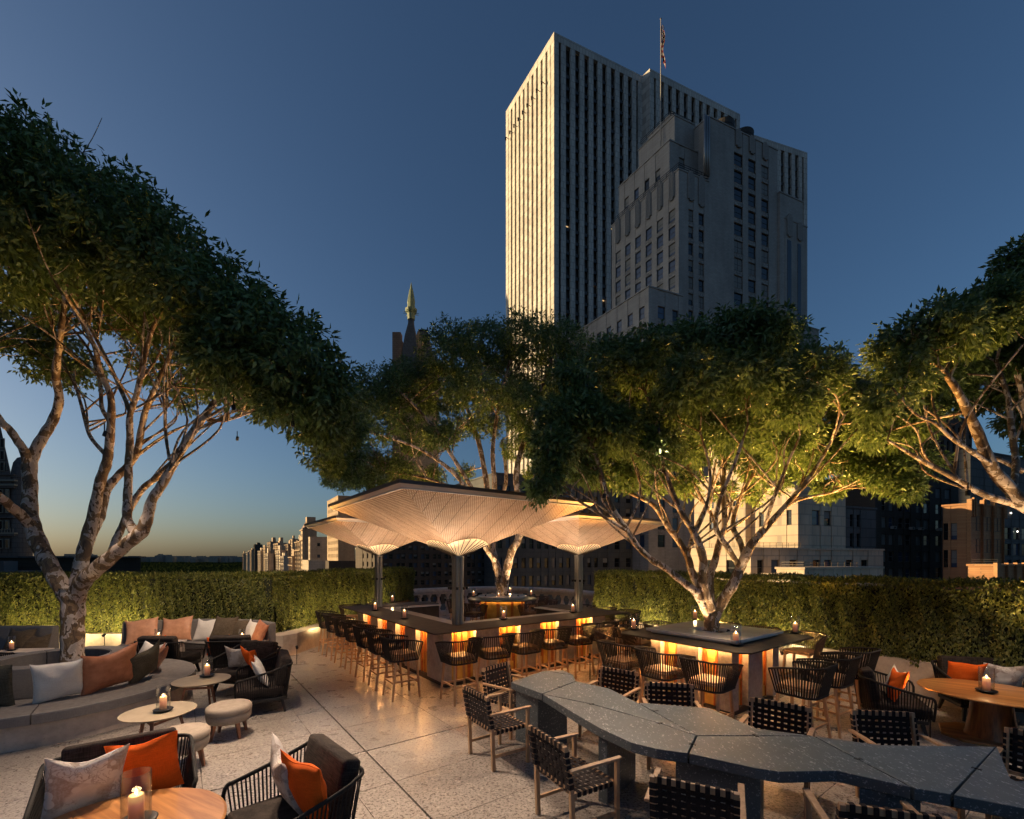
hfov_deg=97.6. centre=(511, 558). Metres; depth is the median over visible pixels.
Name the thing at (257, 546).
avenue building
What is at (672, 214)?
window
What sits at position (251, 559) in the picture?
avenue building
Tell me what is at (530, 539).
window
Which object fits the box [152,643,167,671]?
throw pillow
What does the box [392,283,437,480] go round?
spired chateau tower
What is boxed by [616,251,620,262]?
window
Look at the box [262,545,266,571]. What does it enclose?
avenue building
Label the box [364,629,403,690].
bar stool
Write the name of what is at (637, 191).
window
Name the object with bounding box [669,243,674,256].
window
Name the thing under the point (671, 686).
woven armchair
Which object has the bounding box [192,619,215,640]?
throw pillow
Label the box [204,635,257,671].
rope lounge chair
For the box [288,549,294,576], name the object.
avenue building
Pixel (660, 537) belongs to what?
window
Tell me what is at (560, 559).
window
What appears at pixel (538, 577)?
window
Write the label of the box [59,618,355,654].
planter wall
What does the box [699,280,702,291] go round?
window
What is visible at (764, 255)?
window
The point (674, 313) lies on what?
window
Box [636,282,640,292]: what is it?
window
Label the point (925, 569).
window
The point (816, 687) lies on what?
bar stool
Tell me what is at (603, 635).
bar stool
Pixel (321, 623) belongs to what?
bar stool
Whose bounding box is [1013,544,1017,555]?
window
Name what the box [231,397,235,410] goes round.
tree downlight
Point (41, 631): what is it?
curved sofa
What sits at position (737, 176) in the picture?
window
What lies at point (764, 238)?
window
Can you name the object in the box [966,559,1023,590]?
orange brick terrace
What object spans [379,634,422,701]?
bar stool
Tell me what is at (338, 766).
rope lounge chair
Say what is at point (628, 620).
bar stool
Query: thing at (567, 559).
window
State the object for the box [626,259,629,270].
window
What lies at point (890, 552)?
window
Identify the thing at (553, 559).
window
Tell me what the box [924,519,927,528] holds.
window
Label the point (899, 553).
window
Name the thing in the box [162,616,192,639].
throw pillow
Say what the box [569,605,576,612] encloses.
candle lantern
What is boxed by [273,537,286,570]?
avenue building
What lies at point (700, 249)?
window
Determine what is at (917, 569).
window
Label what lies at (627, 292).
window
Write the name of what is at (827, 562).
window
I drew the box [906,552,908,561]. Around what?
window
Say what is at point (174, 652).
rope lounge chair
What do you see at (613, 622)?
bar stool
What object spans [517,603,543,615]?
bar stool
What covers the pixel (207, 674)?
candle lantern
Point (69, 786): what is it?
throw pillow
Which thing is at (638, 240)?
window
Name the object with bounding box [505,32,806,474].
marble office tower
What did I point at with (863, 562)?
window
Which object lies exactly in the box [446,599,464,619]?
bar stool
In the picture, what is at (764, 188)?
window
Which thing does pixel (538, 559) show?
window
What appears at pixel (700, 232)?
window
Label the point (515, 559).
window
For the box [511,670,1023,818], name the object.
granite table
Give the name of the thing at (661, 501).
window
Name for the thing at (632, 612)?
bar stool
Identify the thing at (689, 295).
window
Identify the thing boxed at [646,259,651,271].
window
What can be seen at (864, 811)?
woven armchair
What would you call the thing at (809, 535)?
cream stone building
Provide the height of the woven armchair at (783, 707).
0.859 m
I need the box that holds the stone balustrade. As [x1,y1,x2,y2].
[412,586,594,615]
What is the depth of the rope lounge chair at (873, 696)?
6.14 m
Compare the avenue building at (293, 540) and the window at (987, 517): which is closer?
the window at (987, 517)
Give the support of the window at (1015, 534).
in the grey panel building at (979, 477)
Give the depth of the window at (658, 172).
94.86 m
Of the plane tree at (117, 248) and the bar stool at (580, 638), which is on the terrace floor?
the bar stool at (580, 638)
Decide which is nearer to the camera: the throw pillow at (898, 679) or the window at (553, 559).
the throw pillow at (898, 679)
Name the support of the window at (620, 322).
in the stepped brick tower at (708, 217)
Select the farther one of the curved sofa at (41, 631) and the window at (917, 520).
the window at (917, 520)
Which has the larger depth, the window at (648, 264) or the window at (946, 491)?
the window at (946, 491)
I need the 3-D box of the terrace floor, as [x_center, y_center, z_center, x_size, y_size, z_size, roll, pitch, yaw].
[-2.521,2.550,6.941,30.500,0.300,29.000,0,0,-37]
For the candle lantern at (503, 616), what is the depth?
9.48 m
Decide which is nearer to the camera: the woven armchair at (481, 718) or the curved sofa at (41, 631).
the woven armchair at (481, 718)
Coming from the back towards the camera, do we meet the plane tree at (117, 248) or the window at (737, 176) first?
the window at (737, 176)
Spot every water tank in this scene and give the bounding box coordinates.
[718,116,734,127]
[739,126,753,135]
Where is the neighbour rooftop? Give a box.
[0,556,145,578]
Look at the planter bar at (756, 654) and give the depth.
7.16 m
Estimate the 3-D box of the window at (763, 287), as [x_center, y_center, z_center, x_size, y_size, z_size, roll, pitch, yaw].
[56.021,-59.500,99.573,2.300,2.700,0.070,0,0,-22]
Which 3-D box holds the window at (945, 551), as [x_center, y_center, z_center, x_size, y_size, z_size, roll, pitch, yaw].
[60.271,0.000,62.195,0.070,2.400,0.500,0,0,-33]
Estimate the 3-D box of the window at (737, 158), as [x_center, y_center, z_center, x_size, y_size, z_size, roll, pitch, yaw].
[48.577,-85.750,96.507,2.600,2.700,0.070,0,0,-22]
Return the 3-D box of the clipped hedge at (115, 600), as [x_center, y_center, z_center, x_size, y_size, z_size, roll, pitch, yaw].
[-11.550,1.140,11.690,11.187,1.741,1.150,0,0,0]
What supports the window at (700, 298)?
in the stepped brick tower at (708, 217)
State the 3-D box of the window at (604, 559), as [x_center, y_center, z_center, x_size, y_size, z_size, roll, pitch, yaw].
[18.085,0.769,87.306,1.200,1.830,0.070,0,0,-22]
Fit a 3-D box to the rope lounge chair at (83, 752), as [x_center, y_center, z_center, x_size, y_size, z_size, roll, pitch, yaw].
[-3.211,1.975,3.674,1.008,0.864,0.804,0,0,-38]
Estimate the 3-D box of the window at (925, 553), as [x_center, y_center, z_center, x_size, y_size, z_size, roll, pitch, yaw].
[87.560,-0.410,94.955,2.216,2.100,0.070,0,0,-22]
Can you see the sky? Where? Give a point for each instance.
(355, 150)
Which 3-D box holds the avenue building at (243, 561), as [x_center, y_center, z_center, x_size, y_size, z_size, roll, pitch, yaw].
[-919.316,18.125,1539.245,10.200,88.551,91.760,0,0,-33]
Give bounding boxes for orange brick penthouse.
[941,497,1006,588]
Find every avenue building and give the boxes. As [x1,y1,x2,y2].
[242,551,245,569]
[246,551,249,571]
[249,548,253,571]
[254,542,261,572]
[257,548,262,570]
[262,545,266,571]
[265,548,273,577]
[267,537,277,553]
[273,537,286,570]
[276,545,285,570]
[279,553,288,570]
[285,540,290,555]
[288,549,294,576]
[290,536,297,555]
[294,536,300,570]
[299,517,316,569]
[302,560,327,570]
[308,537,326,559]
[326,561,355,574]
[327,495,354,560]
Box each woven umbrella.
[304,515,415,606]
[328,479,595,624]
[517,512,669,611]
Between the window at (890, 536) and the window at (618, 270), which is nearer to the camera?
the window at (890, 536)
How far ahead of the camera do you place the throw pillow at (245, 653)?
7.96 m
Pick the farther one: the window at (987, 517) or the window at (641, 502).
the window at (641, 502)
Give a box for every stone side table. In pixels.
[0,648,54,656]
[136,639,186,653]
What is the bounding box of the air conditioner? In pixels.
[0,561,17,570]
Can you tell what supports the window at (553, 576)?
in the grey stone block at (536, 563)
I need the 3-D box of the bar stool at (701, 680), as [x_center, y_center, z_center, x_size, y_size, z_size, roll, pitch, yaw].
[2.648,1.865,6.059,0.611,1.075,0.686,0,0,-40]
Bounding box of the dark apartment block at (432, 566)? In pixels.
[356,540,483,603]
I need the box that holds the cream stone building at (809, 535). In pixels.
[690,422,884,585]
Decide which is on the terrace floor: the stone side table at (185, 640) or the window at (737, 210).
the stone side table at (185, 640)
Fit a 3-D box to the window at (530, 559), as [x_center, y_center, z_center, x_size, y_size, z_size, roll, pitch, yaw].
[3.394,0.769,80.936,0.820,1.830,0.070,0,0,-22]
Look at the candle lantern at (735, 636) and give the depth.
6.67 m
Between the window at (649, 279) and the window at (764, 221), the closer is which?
the window at (649, 279)
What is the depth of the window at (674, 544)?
88.68 m
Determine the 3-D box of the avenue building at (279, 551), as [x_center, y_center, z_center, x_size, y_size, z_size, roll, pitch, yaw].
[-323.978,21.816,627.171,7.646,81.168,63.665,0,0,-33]
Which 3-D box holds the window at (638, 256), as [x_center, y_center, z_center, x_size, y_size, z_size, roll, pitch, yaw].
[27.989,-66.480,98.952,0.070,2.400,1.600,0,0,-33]
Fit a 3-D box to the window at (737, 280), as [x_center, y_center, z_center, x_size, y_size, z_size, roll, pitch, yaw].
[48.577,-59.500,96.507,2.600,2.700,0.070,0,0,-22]
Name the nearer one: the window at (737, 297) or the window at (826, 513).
the window at (826, 513)
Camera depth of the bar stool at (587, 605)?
13.01 m
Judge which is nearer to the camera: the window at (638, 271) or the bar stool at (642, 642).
the bar stool at (642, 642)
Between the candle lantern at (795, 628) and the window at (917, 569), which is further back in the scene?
the window at (917, 569)
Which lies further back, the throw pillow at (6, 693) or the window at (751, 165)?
the window at (751, 165)
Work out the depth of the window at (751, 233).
98.12 m
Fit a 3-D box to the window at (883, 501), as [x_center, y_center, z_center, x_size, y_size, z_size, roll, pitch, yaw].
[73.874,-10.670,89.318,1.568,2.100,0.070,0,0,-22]
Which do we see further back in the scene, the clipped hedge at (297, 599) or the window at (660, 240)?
the window at (660, 240)
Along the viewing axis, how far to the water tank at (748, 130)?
100.92 m
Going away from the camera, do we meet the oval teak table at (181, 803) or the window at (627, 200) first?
the oval teak table at (181, 803)
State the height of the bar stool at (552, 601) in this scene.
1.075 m
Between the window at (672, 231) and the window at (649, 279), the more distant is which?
the window at (649, 279)
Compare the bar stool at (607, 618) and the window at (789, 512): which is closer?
the bar stool at (607, 618)
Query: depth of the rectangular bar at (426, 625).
9.45 m
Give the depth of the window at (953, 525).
61.53 m
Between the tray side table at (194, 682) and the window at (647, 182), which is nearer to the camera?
the tray side table at (194, 682)
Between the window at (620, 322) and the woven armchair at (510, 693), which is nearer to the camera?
the woven armchair at (510, 693)
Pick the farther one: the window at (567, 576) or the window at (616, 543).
the window at (616, 543)
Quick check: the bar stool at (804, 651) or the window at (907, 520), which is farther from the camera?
the window at (907, 520)
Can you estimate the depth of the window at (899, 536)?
91.53 m
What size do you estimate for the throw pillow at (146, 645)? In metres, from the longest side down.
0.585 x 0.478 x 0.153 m
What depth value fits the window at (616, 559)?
88.38 m
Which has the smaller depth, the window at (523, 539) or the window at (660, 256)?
the window at (523, 539)
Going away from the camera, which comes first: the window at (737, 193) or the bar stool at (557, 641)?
the bar stool at (557, 641)
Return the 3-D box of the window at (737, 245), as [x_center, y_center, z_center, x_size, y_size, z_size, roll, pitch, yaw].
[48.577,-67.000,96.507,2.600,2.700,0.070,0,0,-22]
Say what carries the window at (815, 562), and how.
in the cream stone building at (809, 535)
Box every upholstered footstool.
[167,722,210,766]
[205,698,251,741]
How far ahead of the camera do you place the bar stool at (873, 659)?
6.56 m
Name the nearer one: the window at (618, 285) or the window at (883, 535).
the window at (883, 535)
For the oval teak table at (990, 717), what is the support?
on the terrace floor
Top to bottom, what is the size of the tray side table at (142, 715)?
0.510 m
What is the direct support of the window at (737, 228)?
in the stepped brick tower at (708, 217)
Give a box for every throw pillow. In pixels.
[0,665,14,705]
[2,628,36,649]
[22,633,51,647]
[29,658,82,703]
[41,743,129,818]
[80,642,137,694]
[104,730,183,795]
[125,616,158,644]
[128,639,159,683]
[139,641,166,652]
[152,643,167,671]
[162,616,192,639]
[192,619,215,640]
[210,616,238,636]
[225,646,247,666]
[232,619,252,634]
[240,646,256,664]
[244,619,256,636]
[249,653,254,669]
[251,619,268,640]
[251,655,267,685]
[270,733,302,814]
[280,749,328,818]
[884,664,904,691]
[887,667,908,701]
[947,661,987,680]
[983,662,1023,686]
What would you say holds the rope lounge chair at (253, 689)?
on the terrace floor
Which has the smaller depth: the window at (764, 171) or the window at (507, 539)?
the window at (507, 539)
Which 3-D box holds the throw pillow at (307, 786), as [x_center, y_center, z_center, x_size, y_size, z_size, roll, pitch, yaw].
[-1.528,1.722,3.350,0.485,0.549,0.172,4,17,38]
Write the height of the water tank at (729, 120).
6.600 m
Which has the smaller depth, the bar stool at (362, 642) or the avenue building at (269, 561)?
the bar stool at (362, 642)
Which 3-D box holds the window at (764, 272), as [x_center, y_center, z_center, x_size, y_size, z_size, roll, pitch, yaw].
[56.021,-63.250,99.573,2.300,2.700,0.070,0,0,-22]
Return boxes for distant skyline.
[64,554,241,562]
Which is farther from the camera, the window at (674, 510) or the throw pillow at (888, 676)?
the window at (674, 510)
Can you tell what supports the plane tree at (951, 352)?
on the planter wall at (885, 664)
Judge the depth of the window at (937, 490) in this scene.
96.76 m
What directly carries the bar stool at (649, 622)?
on the terrace floor
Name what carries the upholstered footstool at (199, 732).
on the terrace floor
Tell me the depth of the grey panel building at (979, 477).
83.01 m
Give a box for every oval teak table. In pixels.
[54,788,226,818]
[916,678,1023,750]
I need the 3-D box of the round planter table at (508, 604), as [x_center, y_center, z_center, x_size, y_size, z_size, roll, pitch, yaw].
[-0.320,1.805,14.860,2.280,1.190,2.280,0,0,0]
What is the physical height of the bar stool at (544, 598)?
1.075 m
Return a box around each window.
[498,539,501,547]
[506,538,509,547]
[514,558,516,567]
[514,576,516,585]
[522,538,524,547]
[522,558,524,567]
[522,576,524,585]
[529,538,532,548]
[529,558,532,567]
[529,576,532,585]
[537,558,539,567]
[537,576,539,585]
[544,558,547,567]
[544,576,547,585]
[552,558,554,567]
[552,575,554,584]
[559,558,562,567]
[559,575,562,584]
[566,558,569,567]
[566,575,569,584]
[588,558,590,567]
[603,558,606,566]
[615,541,618,548]
[615,558,618,566]
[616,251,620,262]
[616,266,620,277]
[616,280,620,292]
[616,295,620,305]
[618,320,621,332]
[625,197,628,207]
[626,244,629,255]
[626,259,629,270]
[626,274,629,285]
[626,289,629,298]
[626,494,629,502]
[626,509,629,516]
[626,540,629,549]
[626,558,629,566]
[628,313,632,326]
[635,188,638,199]
[636,235,640,247]
[636,251,640,263]
[636,266,640,278]
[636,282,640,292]
[640,307,643,319]
[640,500,643,511]
[640,535,643,546]
[645,179,648,190]
[646,227,651,240]
[646,243,651,256]
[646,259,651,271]
[646,275,651,285]
[656,169,659,180]
[658,218,662,231]
[658,235,662,247]
[658,251,662,263]
[658,267,662,280]
[658,306,663,318]
[658,500,663,511]
[658,535,663,546]
[669,209,674,223]
[669,226,674,239]
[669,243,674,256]
[669,260,674,273]
[669,276,674,289]
[672,310,677,321]
[672,501,677,512]
[672,518,677,529]
[672,537,677,546]
[679,158,683,169]
[688,210,691,220]
[688,226,691,237]
[688,243,691,254]
[688,260,691,271]
[688,277,691,288]
[688,294,691,304]
[688,310,691,321]
[699,214,702,225]
[699,230,702,241]
[699,247,702,258]
[699,264,702,274]
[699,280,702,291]
[699,297,702,307]
[727,560,734,571]
[734,153,741,166]
[734,170,741,184]
[734,188,741,201]
[734,205,741,218]
[734,223,741,236]
[734,240,741,253]
[734,258,741,271]
[734,275,741,288]
[734,293,741,305]
[748,159,754,172]
[748,177,754,189]
[748,194,754,206]
[748,211,754,224]
[748,228,754,241]
[748,245,754,258]
[748,263,754,275]
[748,280,754,292]
[757,560,761,574]
[760,512,763,526]
[761,165,767,178]
[761,182,767,195]
[761,199,767,212]
[761,216,767,229]
[761,233,767,246]
[761,250,767,262]
[761,267,767,279]
[761,284,767,296]
[771,560,777,572]
[787,510,791,524]
[790,560,795,566]
[812,510,818,524]
[813,560,818,565]
[824,511,829,525]
[824,560,829,565]
[861,560,866,565]
[882,500,884,509]
[882,517,884,527]
[882,534,884,544]
[889,534,891,544]
[889,551,891,561]
[898,518,901,527]
[898,535,901,544]
[898,552,901,561]
[898,568,901,577]
[906,518,908,528]
[906,535,908,544]
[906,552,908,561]
[916,503,919,512]
[916,519,919,528]
[916,535,919,544]
[916,552,919,561]
[916,568,919,577]
[924,503,927,512]
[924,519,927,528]
[924,536,927,545]
[924,552,927,561]
[924,568,927,577]
[936,488,939,497]
[936,504,939,513]
[936,520,939,527]
[936,536,939,545]
[936,552,939,561]
[936,568,939,577]
[944,523,947,539]
[944,550,947,566]
[945,489,948,498]
[951,523,956,539]
[951,550,956,566]
[987,517,990,530]
[1005,527,1009,538]
[1005,544,1009,554]
[1013,528,1017,539]
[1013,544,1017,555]
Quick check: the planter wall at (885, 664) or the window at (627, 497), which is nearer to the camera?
the planter wall at (885, 664)
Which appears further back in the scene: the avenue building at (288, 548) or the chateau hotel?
the avenue building at (288, 548)
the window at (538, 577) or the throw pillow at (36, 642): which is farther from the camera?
the window at (538, 577)
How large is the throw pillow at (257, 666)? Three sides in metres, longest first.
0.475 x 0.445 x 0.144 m
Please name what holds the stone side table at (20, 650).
on the terrace floor
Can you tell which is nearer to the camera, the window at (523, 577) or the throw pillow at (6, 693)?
the throw pillow at (6, 693)
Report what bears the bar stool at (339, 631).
on the terrace floor
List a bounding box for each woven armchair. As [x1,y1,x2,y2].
[462,685,531,771]
[481,661,524,739]
[528,724,622,818]
[578,666,640,736]
[642,681,701,769]
[644,767,746,818]
[739,697,815,795]
[802,787,950,818]
[848,709,964,818]
[985,727,1023,818]
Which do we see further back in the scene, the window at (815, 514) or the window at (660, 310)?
the window at (660, 310)
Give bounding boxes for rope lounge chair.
[0,652,14,655]
[22,727,197,818]
[134,636,205,671]
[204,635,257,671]
[206,640,280,691]
[221,734,363,818]
[234,649,292,711]
[854,660,937,735]
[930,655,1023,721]
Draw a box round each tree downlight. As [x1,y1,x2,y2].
[102,423,107,436]
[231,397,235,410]
[965,482,970,495]
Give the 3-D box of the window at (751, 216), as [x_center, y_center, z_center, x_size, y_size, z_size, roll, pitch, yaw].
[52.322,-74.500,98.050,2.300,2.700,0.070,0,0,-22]
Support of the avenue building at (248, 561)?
on the city ground
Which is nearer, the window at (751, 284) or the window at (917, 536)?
the window at (917, 536)
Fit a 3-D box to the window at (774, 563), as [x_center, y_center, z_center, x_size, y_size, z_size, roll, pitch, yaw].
[33.207,1.113,56.878,1.515,1.916,0.070,0,0,-22]
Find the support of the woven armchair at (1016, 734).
on the terrace floor
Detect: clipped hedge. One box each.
[0,569,289,633]
[240,566,415,632]
[591,568,1023,668]
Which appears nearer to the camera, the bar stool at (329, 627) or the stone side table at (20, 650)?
the stone side table at (20, 650)
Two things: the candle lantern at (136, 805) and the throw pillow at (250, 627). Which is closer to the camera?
the candle lantern at (136, 805)
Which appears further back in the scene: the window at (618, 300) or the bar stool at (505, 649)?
the window at (618, 300)
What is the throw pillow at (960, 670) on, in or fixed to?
on the sofa at (941, 667)
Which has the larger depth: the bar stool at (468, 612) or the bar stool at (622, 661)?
the bar stool at (468, 612)
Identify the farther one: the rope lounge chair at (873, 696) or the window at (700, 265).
the window at (700, 265)
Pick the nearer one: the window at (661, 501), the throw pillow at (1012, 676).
the throw pillow at (1012, 676)
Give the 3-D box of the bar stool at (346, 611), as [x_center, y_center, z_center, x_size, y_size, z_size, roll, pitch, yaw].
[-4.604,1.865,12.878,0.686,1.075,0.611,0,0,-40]
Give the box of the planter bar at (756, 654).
[621,620,812,714]
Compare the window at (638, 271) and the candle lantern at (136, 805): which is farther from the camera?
the window at (638, 271)
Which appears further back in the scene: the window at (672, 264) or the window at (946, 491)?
the window at (946, 491)
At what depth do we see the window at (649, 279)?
96.48 m
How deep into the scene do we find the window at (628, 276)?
101.55 m
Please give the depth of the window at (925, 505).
95.06 m
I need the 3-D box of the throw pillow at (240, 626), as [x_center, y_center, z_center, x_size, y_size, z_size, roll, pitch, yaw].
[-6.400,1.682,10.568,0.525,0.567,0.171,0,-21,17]
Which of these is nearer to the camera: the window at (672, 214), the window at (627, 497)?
the window at (627, 497)
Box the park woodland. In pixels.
[141,562,244,578]
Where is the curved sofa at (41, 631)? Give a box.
[0,626,58,649]
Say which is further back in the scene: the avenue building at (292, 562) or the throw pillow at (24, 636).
the avenue building at (292, 562)
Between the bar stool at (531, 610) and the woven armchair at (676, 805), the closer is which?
the woven armchair at (676, 805)
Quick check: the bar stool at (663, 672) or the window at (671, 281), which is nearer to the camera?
the bar stool at (663, 672)
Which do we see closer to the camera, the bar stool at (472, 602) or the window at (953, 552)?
the bar stool at (472, 602)
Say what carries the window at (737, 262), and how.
in the stepped brick tower at (708, 217)
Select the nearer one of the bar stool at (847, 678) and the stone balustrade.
the bar stool at (847, 678)
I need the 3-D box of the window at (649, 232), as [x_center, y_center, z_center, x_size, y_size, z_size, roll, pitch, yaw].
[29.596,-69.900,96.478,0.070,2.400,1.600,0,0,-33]
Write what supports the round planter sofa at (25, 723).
on the terrace floor
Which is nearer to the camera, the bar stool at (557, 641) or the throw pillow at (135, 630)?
the bar stool at (557, 641)
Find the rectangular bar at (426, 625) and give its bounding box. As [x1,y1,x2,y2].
[341,601,628,687]
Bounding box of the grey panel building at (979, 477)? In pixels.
[959,449,1023,563]
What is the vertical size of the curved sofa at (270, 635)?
0.931 m
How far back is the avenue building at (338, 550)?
232.86 m
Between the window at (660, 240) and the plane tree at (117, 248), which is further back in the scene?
the window at (660, 240)
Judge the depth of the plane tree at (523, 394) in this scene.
14.32 m
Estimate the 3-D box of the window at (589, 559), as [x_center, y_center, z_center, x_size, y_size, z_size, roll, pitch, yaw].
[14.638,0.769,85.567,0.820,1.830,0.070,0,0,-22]
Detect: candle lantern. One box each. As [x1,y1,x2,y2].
[5,636,18,650]
[120,767,158,818]
[153,685,173,712]
[199,656,214,677]
[400,605,408,618]
[499,606,507,619]
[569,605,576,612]
[628,613,638,629]
[691,611,699,619]
[728,624,743,645]
[789,616,801,633]
[975,671,998,693]
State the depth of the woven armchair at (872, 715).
4.52 m
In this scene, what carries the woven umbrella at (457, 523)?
on the terrace floor
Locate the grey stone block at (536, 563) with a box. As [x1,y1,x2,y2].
[455,472,632,603]
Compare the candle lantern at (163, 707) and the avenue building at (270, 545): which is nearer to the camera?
the candle lantern at (163, 707)
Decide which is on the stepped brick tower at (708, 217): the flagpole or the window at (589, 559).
the flagpole
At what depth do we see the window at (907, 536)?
92.58 m
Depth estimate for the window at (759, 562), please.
55.95 m
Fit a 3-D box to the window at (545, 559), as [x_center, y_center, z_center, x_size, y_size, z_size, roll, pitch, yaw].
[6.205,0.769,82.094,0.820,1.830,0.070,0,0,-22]
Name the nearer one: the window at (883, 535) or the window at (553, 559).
the window at (553, 559)
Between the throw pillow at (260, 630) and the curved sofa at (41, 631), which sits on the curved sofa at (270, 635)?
the throw pillow at (260, 630)
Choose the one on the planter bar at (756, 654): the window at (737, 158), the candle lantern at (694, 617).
the candle lantern at (694, 617)
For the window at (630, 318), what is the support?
in the stepped brick tower at (708, 217)
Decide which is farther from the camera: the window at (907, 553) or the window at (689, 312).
the window at (907, 553)
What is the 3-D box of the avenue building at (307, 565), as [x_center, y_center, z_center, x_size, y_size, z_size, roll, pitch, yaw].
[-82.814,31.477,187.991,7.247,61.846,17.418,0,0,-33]
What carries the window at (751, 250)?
in the stepped brick tower at (708, 217)
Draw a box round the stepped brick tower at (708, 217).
[567,110,819,576]
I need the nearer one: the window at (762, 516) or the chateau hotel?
the window at (762, 516)
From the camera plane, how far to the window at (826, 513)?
62.63 m
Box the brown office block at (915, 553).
[809,414,971,586]
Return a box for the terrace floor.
[0,599,1023,818]
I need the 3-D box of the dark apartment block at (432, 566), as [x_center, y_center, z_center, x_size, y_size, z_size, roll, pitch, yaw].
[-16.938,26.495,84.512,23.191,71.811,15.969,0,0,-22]
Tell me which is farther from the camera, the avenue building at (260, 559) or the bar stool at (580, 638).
the avenue building at (260, 559)
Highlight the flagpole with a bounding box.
[660,18,665,146]
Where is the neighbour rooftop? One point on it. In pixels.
(124, 563)
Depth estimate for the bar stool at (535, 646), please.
8.23 m
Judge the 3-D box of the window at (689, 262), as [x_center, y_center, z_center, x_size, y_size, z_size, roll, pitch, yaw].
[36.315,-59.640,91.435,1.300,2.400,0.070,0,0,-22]
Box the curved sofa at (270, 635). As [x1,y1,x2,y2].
[118,619,275,662]
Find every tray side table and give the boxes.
[117,701,196,732]
[171,673,230,704]
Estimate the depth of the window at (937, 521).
96.79 m
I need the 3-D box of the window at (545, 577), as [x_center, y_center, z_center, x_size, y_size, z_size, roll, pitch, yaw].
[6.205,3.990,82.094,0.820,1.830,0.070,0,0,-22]
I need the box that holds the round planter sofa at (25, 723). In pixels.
[0,646,195,752]
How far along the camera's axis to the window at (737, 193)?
96.59 m
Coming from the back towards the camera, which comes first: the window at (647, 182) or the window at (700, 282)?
the window at (647, 182)
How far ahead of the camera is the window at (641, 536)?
87.61 m
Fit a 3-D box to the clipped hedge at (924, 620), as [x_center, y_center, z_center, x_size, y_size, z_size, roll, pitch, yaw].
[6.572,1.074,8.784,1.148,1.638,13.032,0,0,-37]
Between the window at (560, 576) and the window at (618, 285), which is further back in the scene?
the window at (618, 285)
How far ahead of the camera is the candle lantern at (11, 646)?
8.96 m
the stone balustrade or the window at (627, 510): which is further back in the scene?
the window at (627, 510)
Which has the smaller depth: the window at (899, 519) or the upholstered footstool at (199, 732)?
the upholstered footstool at (199, 732)
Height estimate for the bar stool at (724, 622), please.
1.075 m
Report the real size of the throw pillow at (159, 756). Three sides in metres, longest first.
0.556 x 0.465 x 0.170 m
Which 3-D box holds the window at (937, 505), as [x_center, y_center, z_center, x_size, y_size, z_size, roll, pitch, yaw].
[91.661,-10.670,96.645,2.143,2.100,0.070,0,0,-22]
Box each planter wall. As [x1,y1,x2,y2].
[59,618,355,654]
[605,619,1023,720]
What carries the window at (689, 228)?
in the stepped brick tower at (708, 217)
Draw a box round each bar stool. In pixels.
[315,610,342,654]
[322,613,352,660]
[331,616,364,666]
[338,604,361,619]
[341,620,373,673]
[351,624,388,681]
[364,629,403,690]
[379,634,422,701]
[435,637,482,706]
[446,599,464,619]
[464,603,487,620]
[468,595,479,620]
[474,633,515,690]
[502,629,545,684]
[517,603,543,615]
[527,596,548,609]
[533,626,572,673]
[539,599,558,606]
[557,623,596,678]
[574,604,595,607]
[581,620,619,668]
[593,627,636,688]
[595,606,616,624]
[597,640,646,702]
[604,618,639,657]
[609,609,640,643]
[619,623,650,677]
[634,646,690,705]
[643,620,673,659]
[678,655,743,718]
[719,621,741,625]
[746,625,780,629]
[768,660,837,738]
[779,630,827,694]
[796,653,862,738]
[819,647,881,725]
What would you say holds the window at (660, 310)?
in the stepped brick tower at (708, 217)
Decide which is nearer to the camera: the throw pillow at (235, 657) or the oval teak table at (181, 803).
the oval teak table at (181, 803)
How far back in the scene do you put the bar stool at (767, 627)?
8.81 m
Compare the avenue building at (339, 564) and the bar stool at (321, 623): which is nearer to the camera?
the bar stool at (321, 623)
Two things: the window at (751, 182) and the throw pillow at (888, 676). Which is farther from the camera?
the window at (751, 182)
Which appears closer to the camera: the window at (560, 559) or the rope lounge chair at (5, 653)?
the rope lounge chair at (5, 653)
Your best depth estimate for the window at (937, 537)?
96.83 m
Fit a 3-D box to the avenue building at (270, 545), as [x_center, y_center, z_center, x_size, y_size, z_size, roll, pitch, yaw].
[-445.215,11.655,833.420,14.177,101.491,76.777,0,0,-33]
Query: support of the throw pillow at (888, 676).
on the rope lounge chair at (873, 696)
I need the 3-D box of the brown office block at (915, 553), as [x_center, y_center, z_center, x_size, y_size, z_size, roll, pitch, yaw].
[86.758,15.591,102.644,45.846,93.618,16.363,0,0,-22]
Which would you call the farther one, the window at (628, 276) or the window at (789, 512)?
the window at (628, 276)
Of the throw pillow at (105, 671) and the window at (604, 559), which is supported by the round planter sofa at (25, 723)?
the throw pillow at (105, 671)
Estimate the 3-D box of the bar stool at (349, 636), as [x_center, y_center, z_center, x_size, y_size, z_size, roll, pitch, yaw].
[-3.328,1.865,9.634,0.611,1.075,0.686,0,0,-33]
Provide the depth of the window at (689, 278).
91.43 m
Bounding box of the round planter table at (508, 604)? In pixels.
[468,593,536,619]
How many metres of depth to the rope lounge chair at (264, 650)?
8.23 m
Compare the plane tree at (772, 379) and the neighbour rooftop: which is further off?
the neighbour rooftop
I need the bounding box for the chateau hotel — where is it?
[0,426,32,555]
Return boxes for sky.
[0,0,1023,559]
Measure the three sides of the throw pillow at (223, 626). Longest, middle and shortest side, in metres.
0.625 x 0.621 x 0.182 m
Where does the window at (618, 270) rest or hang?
in the stepped brick tower at (708, 217)
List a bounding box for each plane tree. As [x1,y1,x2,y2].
[0,88,374,662]
[303,305,606,595]
[519,290,954,631]
[837,233,1023,513]

